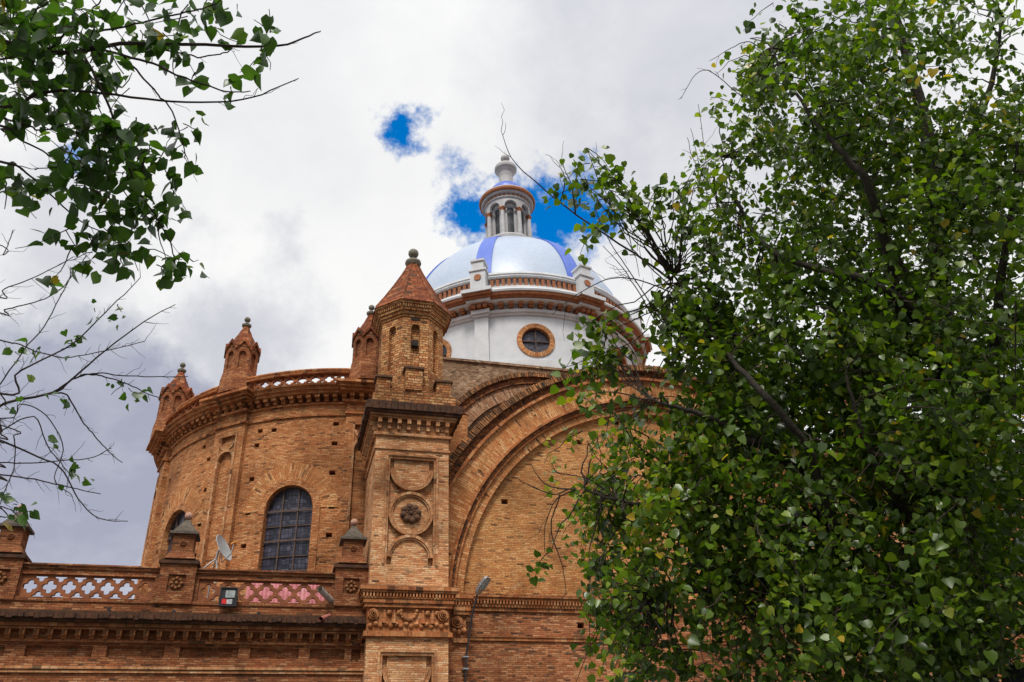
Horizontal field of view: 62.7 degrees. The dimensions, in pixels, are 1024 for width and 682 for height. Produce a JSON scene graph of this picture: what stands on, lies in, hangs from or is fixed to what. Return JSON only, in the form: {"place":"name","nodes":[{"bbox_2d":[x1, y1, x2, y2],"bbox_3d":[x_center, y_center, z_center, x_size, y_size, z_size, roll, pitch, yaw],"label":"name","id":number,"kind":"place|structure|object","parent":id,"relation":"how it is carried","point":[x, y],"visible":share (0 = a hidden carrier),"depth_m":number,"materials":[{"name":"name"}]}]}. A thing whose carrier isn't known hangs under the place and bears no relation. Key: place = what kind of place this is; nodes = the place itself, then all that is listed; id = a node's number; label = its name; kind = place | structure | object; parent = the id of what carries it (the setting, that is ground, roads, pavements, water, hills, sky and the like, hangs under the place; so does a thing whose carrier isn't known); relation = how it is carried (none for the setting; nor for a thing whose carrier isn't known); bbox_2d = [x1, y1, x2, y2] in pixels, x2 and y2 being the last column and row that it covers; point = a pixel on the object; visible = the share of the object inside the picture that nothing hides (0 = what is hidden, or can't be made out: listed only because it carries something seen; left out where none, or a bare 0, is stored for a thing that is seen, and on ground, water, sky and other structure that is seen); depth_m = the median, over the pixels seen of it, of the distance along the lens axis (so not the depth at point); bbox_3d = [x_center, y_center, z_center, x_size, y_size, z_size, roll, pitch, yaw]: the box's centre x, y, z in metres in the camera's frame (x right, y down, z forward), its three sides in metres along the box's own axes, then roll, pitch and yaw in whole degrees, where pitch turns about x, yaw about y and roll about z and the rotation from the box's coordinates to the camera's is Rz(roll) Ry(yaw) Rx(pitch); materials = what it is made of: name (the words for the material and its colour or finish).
{"place":"outdoors","nodes":[
{"label":"outdoors","id":0,"kind":"place"},
{"bbox_2d":[461,576,490,681],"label":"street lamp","id":1,"kind":"object","parent":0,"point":[484,582],"visible":1,"depth_m":28.90,"materials":[{"name":"black metal"}]},
{"bbox_2d":[0,154,1023,681],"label":"cathedral","id":2,"kind":"structure","parent":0,"point":[386,502],"depth_m":32.52,"materials":[{"name":"brick"}]},
{"bbox_2d":[155,487,203,566],"bbox_3d":[-14.073,9.486,34.749,3.882,7.000,0.434,-27,-39,34],"label":"window","id":3,"kind":"structure","parent":2,"relation":"in","point":[187,499],"depth_m":35.95,"materials":[{"name":"brick"}]},
{"bbox_2d":[204,535,236,600],"bbox_3d":[-10.254,8.242,29.005,1.266,3.134,0.882,-13,-33,17],"label":"satellite dish","id":4,"kind":"object","parent":2,"relation":"on","point":[224,549],"visible":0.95,"depth_m":29.46,"materials":[{"name":"grey metal"}]},
{"bbox_2d":[218,587,238,607],"bbox_3d":[-9.136,8.308,27.091,0.600,0.600,0.540,6,-32,-14],"label":"floodlight","id":5,"kind":"object","parent":2,"relation":"attached to","point":[228,597],"visible":1,"depth_m":26.89,"materials":[{"name":"black metal"}]},
{"bbox_2d":[245,583,323,603],"bbox_3d":[-7.744,8.876,29.088,2.850,1.480,0.960,6,-32,-14],"label":"roofing sheet","id":6,"kind":"object","parent":2,"relation":"on","point":[284,593],"visible":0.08,"depth_m":29.20,"materials":[{"name":"pink"}]},
{"bbox_2d":[243,463,337,571],"bbox_3d":[-8.831,8.098,32.822,3.882,7.000,0.434,-5,-31,4],"label":"window","id":7,"kind":"structure","parent":2,"relation":"in","point":[292,526],"depth_m":33.55,"materials":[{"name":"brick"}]},
{"bbox_2d":[443,339,451,356],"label":"round window","id":8,"kind":"structure","parent":2,"relation":"in","point":[447,350],"depth_m":51.31,"materials":[{"name":"brick"}]},
{"bbox_2d":[517,323,554,356],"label":"round window","id":9,"kind":"structure","parent":2,"relation":"in","point":[534,339],"depth_m":50.47,"materials":[{"name":"brick"}]},
{"bbox_2d":[611,347,627,364],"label":"round window","id":10,"kind":"structure","parent":2,"relation":"in","point":[624,361],"depth_m":53.87,"materials":[{"name":"brick"}]},
{"bbox_2d":[0,0,1023,598],"label":"sky","id":11,"kind":"structure","parent":0,"point":[314,193],"materials":[{"name":"white"}]},
{"label":"ground","id":12,"kind":"structure","parent":0,"visible":0},
{"bbox_2d":[0,230,187,537],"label":"bare tree","id":13,"kind":"object","parent":12,"relation":"on","point":[22,519],"visible":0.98,"depth_m":4.38,"materials":[{"name":"brown plant"}]},
{"bbox_2d":[0,0,320,295],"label":"leafy tree","id":14,"kind":"object","parent":12,"relation":"on","point":[21,43],"visible":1,"depth_m":3.40,"materials":[{"name":"green plant"}]},
{"bbox_2d":[497,0,1023,681],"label":"poplar tree","id":15,"kind":"object","parent":12,"relation":"on","point":[939,596],"visible":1,"depth_m":6.03,"materials":[{"name":"green plant"}]}
]}

